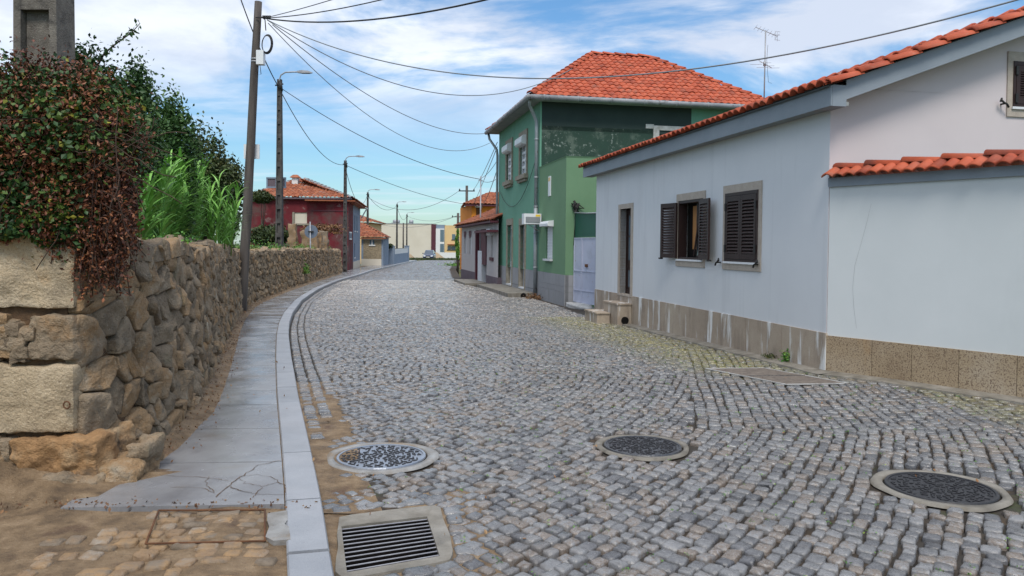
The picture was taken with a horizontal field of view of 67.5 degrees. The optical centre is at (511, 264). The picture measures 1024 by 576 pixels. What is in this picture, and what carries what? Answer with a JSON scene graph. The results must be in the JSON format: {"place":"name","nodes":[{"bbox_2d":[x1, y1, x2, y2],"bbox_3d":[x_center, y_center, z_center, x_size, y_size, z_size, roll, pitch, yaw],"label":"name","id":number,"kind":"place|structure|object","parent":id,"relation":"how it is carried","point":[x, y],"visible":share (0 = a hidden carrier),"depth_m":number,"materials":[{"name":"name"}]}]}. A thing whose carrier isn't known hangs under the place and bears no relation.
{"place":"outdoors","nodes":[
{"label":"outdoors","id":0,"kind":"place"},
{"bbox_2d":[16,510,277,575],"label":"verge paving","id":1,"kind":"structure","parent":0,"point":[104,539],"depth_m":3.81,"materials":[{"name":"beige stone"}]},
{"bbox_2d":[145,509,265,544],"bbox_3d":[-1.613,1.384,4.078,0.703,0.011,0.495,0,2,-5],"label":"cover frame","id":2,"kind":"object","parent":1,"relation":"on","point":[195,542],"visible":1,"depth_m":4.01,"materials":[{"name":"metal"}]},
{"bbox_2d":[0,266,364,575],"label":"dirt verge","id":3,"kind":"structure","parent":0,"point":[25,531],"depth_m":4.14,"materials":[{"name":"brown soil"}]},
{"bbox_2d":[265,510,290,545],"bbox_3d":[-1.249,1.398,4.070,0.120,0.030,0.444,0,2,-19],"label":"concrete patch","id":4,"kind":"object","parent":3,"relation":"on","point":[278,533],"visible":0.93,"depth_m":4.01,"materials":[{"name":"grey concrete"}]},
{"bbox_2d":[360,222,390,265],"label":"stone outbuilding","id":5,"kind":"structure","parent":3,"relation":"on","point":[375,248],"depth_m":69.98,"materials":[{"name":"beige stone"}]},
{"bbox_2d":[60,260,412,511],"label":"pavement","id":6,"kind":"structure","parent":0,"point":[240,437],"depth_m":5.53,"materials":[{"name":"concrete"}]},
{"bbox_2d":[0,292,317,513],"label":"leaf litter","id":7,"kind":"object","parent":6,"relation":"on","point":[106,503],"visible":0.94,"depth_m":5.96,"materials":[{"name":"brown plant"}]},
{"bbox_2d":[165,459,285,496],"bbox_3d":[-1.724,1.361,4.796,0.806,0.001,0.768,0,2,-30],"label":"pavement crack","id":8,"kind":"object","parent":6,"relation":"on","point":[235,480],"visible":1,"depth_m":4.77,"materials":[{"name":"concrete"}]},
{"bbox_2d":[239,1,272,310],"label":"utility pole","id":9,"kind":"object","parent":6,"relation":"on","point":[257,57],"visible":0.95,"depth_m":18.16,"materials":[{"name":"brown wood"}]},
{"bbox_2d":[244,144,259,158],"bbox_3d":[-6.241,-2.716,18.374,0.378,0.347,0.025,1,2,0],"label":"sign plate","id":10,"kind":"object","parent":9,"relation":"attached to","point":[257,151],"visible":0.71,"depth_m":18.36,"materials":[{"name":"white plastic"}]},
{"bbox_2d":[265,0,330,17],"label":"overhead cable","id":11,"kind":"object","parent":9,"relation":"attached to","point":[297,9],"visible":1,"depth_m":15.98,"materials":[{"name":"rubber"}]},
{"bbox_2d":[268,0,380,17],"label":"overhead cable","id":12,"kind":"object","parent":9,"relation":"attached to","point":[326,10],"visible":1,"depth_m":15.40,"materials":[{"name":"rubber"}]},
{"bbox_2d":[264,0,486,22],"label":"overhead cable","id":13,"kind":"object","parent":9,"relation":"attached to","point":[478,1],"visible":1,"depth_m":14.24,"materials":[{"name":"rubber"}]},
{"bbox_2d":[268,23,488,150],"bbox_3d":[-3.374,-5.053,26.270,0.017,1.684,17.094,1,2,16],"label":"overhead cable","id":14,"kind":"object","parent":9,"relation":"attached to","point":[356,106],"visible":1,"depth_m":22.26,"materials":[{"name":"rubber"}]},
{"bbox_2d":[267,20,571,95],"bbox_3d":[-1.869,-5.730,22.029,0.021,1.719,11.160,2,2,44],"label":"overhead cable","id":15,"kind":"object","parent":9,"relation":"attached to","point":[406,86],"visible":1,"depth_m":21.00,"materials":[{"name":"black rubber"}]},
{"bbox_2d":[268,0,1017,78],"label":"overhead cable","id":16,"kind":"object","parent":9,"relation":"attached to","point":[682,69],"visible":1,"depth_m":11.26,"materials":[{"name":"black rubber"}]},
{"bbox_2d":[342,155,364,271],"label":"street lamp","id":17,"kind":"object","parent":6,"relation":"on","point":[345,221],"visible":0.97,"depth_m":50.85,"materials":[{"name":"metal"}]},
{"bbox_2d":[348,166,462,203],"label":"overhead cable","id":18,"kind":"object","parent":17,"relation":"attached to","point":[400,187],"visible":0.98,"depth_m":58.37,"materials":[{"name":"rubber"}]},
{"bbox_2d":[0,0,1023,243],"label":"sky","id":19,"kind":"structure","parent":0,"point":[205,46],"materials":[{"name":"blue"}]},
{"bbox_2d":[521,293,542,299],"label":"dry grass","id":20,"kind":"structure","parent":0,"point":[534,296],"depth_m":25.97,"materials":[{"name":"brown plant"}]},
{"bbox_2d":[289,260,1023,575],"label":"road","id":21,"kind":"structure","parent":0,"point":[408,307],"depth_m":6.25,"materials":[{"name":"stone"}]},
{"bbox_2d":[327,442,438,474],"bbox_3d":[-0.979,1.449,5.756,0.862,0.025,0.852,1,2,0],"label":"manhole cover","id":22,"kind":"object","parent":21,"relation":"on","point":[384,458],"visible":1,"depth_m":5.72,"materials":[{"name":"grey metal"}]},
{"bbox_2d":[335,505,452,575],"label":"drain grate","id":23,"kind":"object","parent":21,"relation":"on","point":[382,543],"visible":0.94,"depth_m":4.36,"materials":[{"name":"concrete"}]},
{"bbox_2d":[324,489,503,575],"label":"dirt patch","id":24,"kind":"object","parent":21,"relation":"on","point":[331,521],"visible":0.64,"depth_m":4.26,"materials":[{"name":"brown soil"}]},
{"bbox_2d":[58,335,1017,566],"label":"fallen leaves","id":25,"kind":"object","parent":21,"relation":"on","point":[485,531],"visible":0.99,"depth_m":6.49,"materials":[{"name":"brown plant"}]},
{"bbox_2d":[594,435,688,460],"bbox_3d":[1.045,1.457,6.125,0.761,0.025,0.750,1,2,0],"label":"manhole cover","id":26,"kind":"object","parent":21,"relation":"on","point":[648,448],"visible":1,"depth_m":6.09,"materials":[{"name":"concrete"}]},
{"bbox_2d":[368,350,1023,575],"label":"joint moss","id":27,"kind":"object","parent":21,"relation":"on","point":[726,454],"visible":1,"depth_m":6.30,"materials":[{"name":"green plant"}]},
{"bbox_2d":[705,367,846,384],"bbox_3d":[3.274,1.391,9.623,0.795,0.035,1.640,0,2,-25],"label":"inspection hatch","id":28,"kind":"object","parent":21,"relation":"on","point":[773,375],"visible":0.99,"depth_m":9.54,"materials":[{"name":"concrete"}]},
{"bbox_2d":[870,470,1013,511],"bbox_3d":[2.879,1.500,5.124,0.851,0.025,0.842,1,2,0],"label":"manhole cover","id":29,"kind":"object","parent":21,"relation":"on","point":[943,490],"visible":1,"depth_m":5.08,"materials":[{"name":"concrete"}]},
{"bbox_2d":[622,324,1023,404],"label":"path","id":30,"kind":"structure","parent":0,"point":[910,384],"depth_m":9.64,"materials":[{"name":"concrete"}]},
{"bbox_2d":[584,300,631,324],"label":"door steps","id":31,"kind":"structure","parent":30,"relation":"on","point":[615,312],"depth_m":17.23,"materials":[{"name":"stone"}]},
{"bbox_2d":[762,352,776,358],"bbox_3d":[3.751,1.305,11.135,0.321,0.114,0.281,1,2,0],"label":"dry weed","id":32,"kind":"object","parent":30,"relation":"on","point":[768,356],"visible":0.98,"depth_m":11.10,"materials":[{"name":"brown plant"}]},
{"bbox_2d":[778,348,790,361],"bbox_3d":[3.837,1.267,10.747,0.173,0.211,0.203,2,2,35],"label":"plinth weed","id":33,"kind":"object","parent":30,"relation":"on","point":[785,357],"visible":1,"depth_m":10.73,"materials":[{"name":"green plant"}]},
{"bbox_2d":[821,149,1023,396],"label":"yard wall","id":34,"kind":"structure","parent":30,"relation":"on","point":[926,270],"depth_m":8.87,"materials":[{"name":"paint"}]},
{"bbox_3d":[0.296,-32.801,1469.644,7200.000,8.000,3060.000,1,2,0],"label":"ground","id":35,"kind":"structure","parent":0,"visible":0},
{"bbox_2d":[0,234,342,484],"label":"rubble wall","id":36,"kind":"structure","parent":35,"relation":"on","point":[95,390],"depth_m":5.06,"materials":[{"name":"stone"}]},
{"bbox_2d":[0,42,167,278],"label":"ivy","id":37,"kind":"object","parent":36,"relation":"on","point":[12,225],"visible":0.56,"depth_m":4.70,"materials":[{"name":"green plant"}]},
{"bbox_2d":[0,31,186,302],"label":"dry creeper","id":38,"kind":"object","parent":36,"relation":"on","point":[117,233],"visible":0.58,"depth_m":4.74,"materials":[{"name":"brown plant"}]},
{"bbox_2d":[160,231,198,243],"bbox_3d":[-2.980,-0.245,6.918,0.323,0.124,0.280,1,2,25],"label":"wall weed","id":39,"kind":"object","parent":36,"relation":"on","point":[186,239],"depth_m":6.88,"materials":[{"name":"green plant"}]},
{"bbox_2d":[137,220,328,249],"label":"wall top weeds","id":40,"kind":"object","parent":36,"relation":"on","point":[251,246],"depth_m":24.09,"materials":[{"name":"green plant"}]},
{"bbox_2d":[302,260,310,273],"bbox_3d":[-8.708,0.096,32.323,0.548,0.619,0.634,-1,2,-37],"label":"wall weed","id":41,"kind":"object","parent":36,"relation":"attached to","point":[307,271],"depth_m":32.26,"materials":[{"name":"green plant"}]},
{"bbox_2d":[317,232,322,249],"bbox_3d":[-9.873,-1.109,38.987,0.482,1.108,0.345,1,2,0],"label":"granite post","id":42,"kind":"object","parent":36,"relation":"on","point":[320,237],"visible":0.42,"depth_m":38.89,"materials":[{"name":"stone"}]},
{"bbox_2d":[319,231,328,251],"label":"granite post","id":43,"kind":"object","parent":36,"relation":"on","point":[325,243],"visible":0.57,"depth_m":40.86,"materials":[{"name":"stone"}]},
{"bbox_2d":[300,178,367,268],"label":"grey terrace house","id":44,"kind":"structure","parent":35,"relation":"on","point":[358,205],"depth_m":61.45,"materials":[{"name":"grey plaster"},{"name":"terracotta"}]},
{"bbox_2d":[276,260,416,575],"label":"kerb","id":45,"kind":"structure","parent":35,"relation":"on","point":[307,549],"depth_m":4.97,"materials":[{"name":"concrete"}]},
{"bbox_2d":[366,189,378,224],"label":"street lamp","id":46,"kind":"object","parent":35,"relation":"on","point":[367,221],"visible":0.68,"depth_m":79.81,"materials":[{"name":"metal"}]},
{"bbox_2d":[360,215,385,263],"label":"yellow house","id":47,"kind":"structure","parent":35,"relation":"on","point":[377,226],"depth_m":89.31,"materials":[{"name":"ceramic"}]},
{"bbox_2d":[389,246,408,263],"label":"blue garden wall","id":48,"kind":"structure","parent":35,"relation":"on","point":[398,255],"depth_m":80.77,"materials":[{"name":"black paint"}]},
{"bbox_2d":[396,201,404,247],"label":"street lamp","id":49,"kind":"object","parent":35,"relation":"on","point":[397,224],"visible":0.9,"depth_m":104.81,"materials":[{"name":"metal"}]},
{"bbox_2d":[402,223,403,247],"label":"utility pole","id":50,"kind":"object","parent":35,"relation":"on","point":[403,237],"visible":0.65,"depth_m":117.84,"materials":[{"name":"concrete"}]},
{"bbox_2d":[378,223,430,257],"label":"beige warehouse","id":51,"kind":"structure","parent":35,"relation":"on","point":[419,240],"depth_m":164.90,"materials":[{"name":"beige paint"}]},
{"bbox_2d":[406,212,413,245],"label":"street lamp","id":52,"kind":"object","parent":35,"relation":"on","point":[406,230],"visible":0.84,"depth_m":131.84,"materials":[{"name":"metal"}]},
{"bbox_2d":[422,250,435,259],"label":"blue car","id":53,"kind":"object","parent":35,"relation":"on","point":[429,254],"visible":0.81,"depth_m":117.02,"materials":[{"name":"paint"}]},
{"bbox_2d":[409,257,459,260],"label":"rough grass","id":54,"kind":"structure","parent":35,"relation":"on","point":[414,258],"depth_m":115.34,"materials":[{"name":"green plant"}]},
{"bbox_2d":[431,224,444,253],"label":"modern house","id":55,"kind":"structure","parent":35,"relation":"on","point":[437,238],"depth_m":164.69,"materials":[{"name":"white paint"}]},
{"bbox_2d":[438,261,459,265],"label":"verge grass","id":56,"kind":"structure","parent":35,"relation":"on","point":[453,264],"depth_m":75.39,"materials":[{"name":"green plant"}]},
{"bbox_2d":[440,252,459,257],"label":"white low wall","id":57,"kind":"structure","parent":35,"relation":"on","point":[447,255],"depth_m":140.01,"materials":[{"name":"paint"}]},
{"bbox_2d":[445,225,459,252],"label":"yellow far house","id":58,"kind":"structure","parent":35,"relation":"on","point":[450,235],"depth_m":164.80,"materials":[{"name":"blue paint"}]},
{"bbox_2d":[452,213,459,260],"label":"utility pole","id":59,"kind":"object","parent":35,"relation":"on","point":[457,216],"visible":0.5,"depth_m":99.76,"materials":[{"name":"concrete"}]},
{"bbox_2d":[454,228,459,273],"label":"climbing plant","id":60,"kind":"object","parent":35,"relation":"on","point":[457,249],"visible":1,"depth_m":59.88,"materials":[{"name":"green plant"}]},
{"bbox_2d":[459,186,474,201],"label":"utility pole","id":61,"kind":"object","parent":35,"relation":"on","point":[466,194],"visible":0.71,"depth_m":71.75,"materials":[{"name":"grey wood"}]},
{"bbox_2d":[368,192,456,209],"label":"overhead cable","id":62,"kind":"object","parent":61,"relation":"attached to","point":[414,209],"visible":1,"depth_m":75.46,"materials":[{"name":"rubber"}]},
{"bbox_2d":[454,279,487,285],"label":"entrance slab","id":63,"kind":"structure","parent":35,"relation":"on","point":[471,282],"depth_m":36.64,"materials":[{"name":"concrete"}]},
{"bbox_2d":[453,206,502,283],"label":"tiled house","id":64,"kind":"structure","parent":35,"relation":"on","point":[478,264],"depth_m":37.15,"materials":[{"name":"paint"}]},
{"bbox_2d":[478,176,482,250],"bbox_3d":[-1.354,-2.185,38.064,0.696,4.386,0.121,0,2,-26],"label":"cable mast","id":65,"kind":"object","parent":64,"relation":"attached to","point":[480,180],"visible":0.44,"depth_m":37.90,"materials":[{"name":"metal"}]},
{"bbox_2d":[486,229,493,260],"bbox_3d":[-0.992,-0.902,34.360,0.200,1.432,0.939,0,2,-11],"label":"window","id":66,"kind":"structure","parent":64,"relation":"in","point":[490,233],"depth_m":34.00,"materials":[{"name":"white plastic"}]},
{"bbox_2d":[460,192,498,269],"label":"orange house","id":67,"kind":"structure","parent":35,"relation":"on","point":[471,208],"depth_m":62.59,"materials":[{"name":"paint"}]},
{"bbox_2d":[475,206,481,214],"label":"window","id":68,"kind":"structure","parent":67,"relation":"in","point":[477,208],"depth_m":62.00,"materials":[{"name":"metal"}]},
{"bbox_2d":[474,146,497,202],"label":"drop cable","id":69,"kind":"object","parent":67,"relation":"attached to","point":[487,171],"visible":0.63,"depth_m":40.55,"materials":[{"name":"rubber"}]},
{"bbox_2d":[477,284,532,297],"bbox_3d":[-0.363,1.093,30.059,0.970,0.434,7.004,0,2,-11],"label":"doorstep slab","id":70,"kind":"structure","parent":35,"relation":"on","point":[505,290],"depth_m":28.78,"materials":[{"name":"concrete"}]},
{"bbox_2d":[538,156,598,306],"bbox_3d":[3.435,-0.934,25.023,4.800,4.719,3.561,0,2,-11],"label":"green annex","id":71,"kind":"object","parent":35,"relation":"on","point":[567,190],"visible":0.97,"depth_m":23.54,"materials":[{"name":"green paint"},{"name":"grey stone"},{"name":"white pvc"}]},
{"bbox_2d":[539,220,553,260],"bbox_3d":[1.161,-0.783,24.912,0.300,1.304,1.108,0,2,-11],"label":"window","id":72,"kind":"structure","parent":71,"relation":"in","point":[549,224],"depth_m":24.94,"materials":[{"name":"white paint"}]},
{"bbox_2d":[573,212,595,304],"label":"metal gate","id":73,"kind":"structure","parent":71,"relation":"attached to","point":[584,266],"depth_m":22.30,"materials":[{"name":"white metal"}]},
{"bbox_2d":[566,302,593,309],"bbox_3d":[1.974,1.222,22.327,0.446,0.211,1.727,0,2,-19],"label":"gate threshold","id":74,"kind":"object","parent":35,"relation":"on","point":[577,305],"visible":0.76,"depth_m":22.02,"materials":[{"name":"stone"}]},
{"bbox_2d":[484,51,762,295],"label":"green house","id":75,"kind":"structure","parent":35,"relation":"on","point":[544,123],"depth_m":27.33,"materials":[{"name":"paint"}]},
{"bbox_2d":[272,24,484,133],"bbox_3d":[-3.349,-5.428,26.360,0.021,0.870,17.240,1,2,15],"label":"overhead cable","id":76,"kind":"object","parent":75,"relation":"attached to","point":[358,88],"visible":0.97,"depth_m":22.17,"materials":[{"name":"rubber"}]},
{"bbox_2d":[501,137,512,188],"bbox_3d":[-0.114,-4.161,31.446,0.430,1.969,1.540,0,2,-11],"label":"window","id":77,"kind":"structure","parent":75,"relation":"in","point":[508,148],"depth_m":31.45,"materials":[{"name":"stone"}]},
{"bbox_2d":[506,218,512,286],"bbox_3d":[-0.018,-0.507,31.331,0.260,2.753,1.270,0,2,-11],"label":"doorway","id":78,"kind":"structure","parent":75,"relation":"in","point":[509,222],"depth_m":31.78,"materials":[{"name":"stone"}]},
{"bbox_2d":[500,163,534,206],"bbox_3d":[0.149,-3.043,29.898,0.017,1.495,6.816,0,2,-11],"label":"wall cable","id":79,"kind":"object","parent":75,"relation":"attached to","point":[524,191],"depth_m":28.59,"materials":[{"name":"rubber"}]},
{"bbox_2d":[514,128,527,183],"bbox_3d":[0.426,-4.064,28.777,0.430,1.905,1.604,0,2,-11],"label":"window","id":80,"kind":"structure","parent":75,"relation":"in","point":[522,141],"depth_m":28.74,"materials":[{"name":"stone"}]},
{"bbox_2d":[518,218,525,289],"bbox_3d":[0.468,-0.411,28.932,0.260,2.696,1.175,0,2,-11],"label":"doorway","id":81,"kind":"structure","parent":75,"relation":"in","point":[521,272],"depth_m":29.34,"materials":[{"name":"stone"}]},
{"bbox_2d":[522,213,540,231],"bbox_3d":[0.665,-1.426,26.012,0.600,0.615,0.370,0,2,-11],"label":"air conditioner","id":82,"kind":"object","parent":75,"relation":"attached to","point":[530,219],"visible":0.97,"depth_m":25.85,"materials":[{"name":"white plastic"}]},
{"bbox_2d":[646,124,681,137],"bbox_3d":[5.537,-4.309,27.349,1.771,1.300,0.427,0,2,-11],"label":"side window","id":83,"kind":"structure","parent":75,"relation":"in","point":[655,128],"depth_m":27.05,"materials":[{"name":"concrete"}]},
{"bbox_2d":[578,6,1023,369],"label":"white house","id":84,"kind":"structure","parent":35,"relation":"on","point":[714,229],"depth_m":11.11,"materials":[{"name":"paint"}]},
{"bbox_2d":[625,209,630,293],"bbox_3d":[2.733,-0.300,17.372,0.065,1.939,0.727,0,2,-11],"label":"door","id":85,"kind":"structure","parent":84,"relation":"in","point":[628,211],"depth_m":17.62,"materials":[{"name":"brown metal"}]},
{"bbox_2d":[750,27,777,98],"bbox_3d":[6.035,-4.582,18.285,0.766,2.173,0.401,1,2,0],"label":"tv antenna","id":86,"kind":"object","parent":84,"relation":"attached to","point":[764,64],"visible":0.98,"depth_m":18.26,"materials":[{"name":"metal"}]},
{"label":"garden ground","id":87,"kind":"structure","parent":0,"visible":0},
{"bbox_2d":[13,0,74,75],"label":"concrete pole","id":88,"kind":"object","parent":87,"relation":"on","point":[53,19],"visible":0.22,"depth_m":5.71,"materials":[{"name":"grey concrete"}]},
{"bbox_2d":[75,28,131,94],"bbox_3d":[-3.604,-0.819,6.592,0.637,2.433,0.674,1,2,0],"label":"bush","id":89,"kind":"object","parent":87,"relation":"on","point":[83,51],"visible":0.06,"depth_m":6.49,"materials":[{"name":"green plant"}]},
{"bbox_2d":[93,19,140,73],"bbox_3d":[-3.349,-1.829,6.457,0.443,0.489,0.110,1,2,0],"label":"twig","id":90,"kind":"object","parent":89,"relation":"attached to","point":[106,50],"visible":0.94,"depth_m":6.45,"materials":[{"name":"green plant"}]},
{"bbox_2d":[114,36,172,195],"bbox_3d":[-4.181,-1.085,8.482,0.756,2.856,0.819,1,2,0],"label":"tree","id":91,"kind":"object","parent":87,"relation":"on","point":[135,76],"visible":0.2,"depth_m":8.37,"materials":[{"name":"green plant"}]},
{"bbox_2d":[152,67,204,237],"bbox_3d":[-4.876,-1.269,10.983,1.008,3.080,0.963,1,2,0],"label":"tree","id":92,"kind":"object","parent":87,"relation":"on","point":[178,122],"visible":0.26,"depth_m":10.79,"materials":[{"name":"green plant"}]},
{"bbox_2d":[135,147,248,255],"bbox_3d":[-4.907,-1.119,11.876,1.642,2.030,10.169,0,2,-14],"label":"reed clump","id":93,"kind":"object","parent":87,"relation":"on","point":[163,213],"visible":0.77,"depth_m":10.25,"materials":[{"name":"green plant"}]},
{"bbox_2d":[185,111,233,239],"bbox_3d":[-6.061,-1.417,14.986,1.165,3.144,1.188,0,2,-22],"label":"tree","id":94,"kind":"object","parent":87,"relation":"on","point":[219,163],"visible":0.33,"depth_m":14.81,"materials":[{"name":"green plant"}]},
{"bbox_2d":[221,151,244,248],"bbox_3d":[-7.363,-1.472,19.982,1.003,3.170,1.144,1,2,0],"label":"tree","id":95,"kind":"object","parent":87,"relation":"on","point":[237,174],"visible":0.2,"depth_m":19.83,"materials":[{"name":"green plant"}]},
{"bbox_2d":[250,224,274,245],"bbox_3d":[-10.747,-0.975,32.993,1.618,1.636,1.867,1,2,0],"label":"bush","id":96,"kind":"object","parent":87,"relation":"on","point":[260,232],"visible":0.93,"depth_m":32.50,"materials":[{"name":"green plant"}]},
{"bbox_2d":[197,236,329,247],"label":"garden undergrowth","id":97,"kind":"object","parent":87,"relation":"on","point":[269,244],"depth_m":31.79,"materials":[{"name":"green plant"}]},
{"bbox_2d":[253,190,274,224],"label":"tree","id":98,"kind":"object","parent":87,"relation":"on","point":[262,196],"visible":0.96,"depth_m":52.64,"materials":[{"name":"green plant"}]},
{"bbox_2d":[266,177,285,187],"bbox_3d":[-9.401,-1.889,30.623,0.789,3.204,0.180,1,2,0],"label":"billboard","id":99,"kind":"object","parent":87,"relation":"on","point":[270,182],"visible":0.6,"depth_m":30.51,"materials":[{"name":"metal"}]},
{"bbox_2d":[266,224,288,245],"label":"bush","id":100,"kind":"object","parent":87,"relation":"on","point":[286,234],"visible":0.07,"depth_m":44.74,"materials":[{"name":"green plant"}]},
{"bbox_2d":[287,224,297,247],"bbox_3d":[-10.584,-1.269,36.975,0.486,1.449,0.358,1,2,0],"label":"granite post","id":101,"kind":"object","parent":87,"relation":"on","point":[292,232],"visible":0.66,"depth_m":36.87,"materials":[{"name":"stone"}]},
{"bbox_2d":[275,70,311,247],"bbox_3d":[-8.499,-3.524,29.845,1.446,8.030,0.410,1,2,0],"label":"street lamp","id":102,"kind":"object","parent":87,"relation":"on","point":[279,229],"visible":0.89,"depth_m":29.83,"materials":[{"name":"concrete"}]},
{"bbox_2d":[241,0,277,85],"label":"overhead cable","id":103,"kind":"object","parent":102,"relation":"attached to","point":[260,49],"visible":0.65,"depth_m":25.61,"materials":[{"name":"rubber"}]},
{"bbox_2d":[278,87,344,164],"bbox_3d":[-10.055,-6.527,40.145,0.028,1.364,21.101,0,2,-5],"label":"overhead cable","id":104,"kind":"object","parent":102,"relation":"attached to","point":[303,130],"visible":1,"depth_m":34.89,"materials":[{"name":"rubber"}]},
{"bbox_2d":[278,86,477,178],"bbox_3d":[-5.297,-5.567,33.765,0.024,2.858,11.136,2,2,43],"label":"overhead cable","id":105,"kind":"object","parent":102,"relation":"attached to","point":[371,141],"visible":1,"depth_m":32.95,"materials":[{"name":"rubber"}]},
{"bbox_2d":[250,175,353,270],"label":"red house","id":106,"kind":"structure","parent":87,"relation":"on","point":[300,211],"depth_m":55.02,"materials":[{"name":"paint"}]},
{"bbox_2d":[292,212,308,224],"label":"window","id":107,"kind":"structure","parent":106,"relation":"in","point":[297,218],"depth_m":55.05,"materials":[{"name":"stone"}]},
{"bbox_2d":[300,230,318,247],"bbox_3d":[-10.173,-1.183,38.490,0.921,1.245,0.330,1,2,0],"label":"granite post","id":108,"kind":"object","parent":87,"relation":"on","point":[306,239],"visible":0.48,"depth_m":38.37,"materials":[{"name":"stone"}]},
{"bbox_2d":[304,222,317,247],"bbox_3d":[-9.371,-0.627,35.709,0.620,2.754,0.110,1,2,0],"label":"road sign","id":109,"kind":"object","parent":87,"relation":"on","point":[310,231],"visible":0.86,"depth_m":35.71,"materials":[{"name":"metal"}]},
{"bbox_2d":[300,223,348,235],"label":"bush","id":110,"kind":"object","parent":87,"relation":"on","point":[322,227],"visible":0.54,"depth_m":42.76,"materials":[{"name":"brown plant"}]}
]}

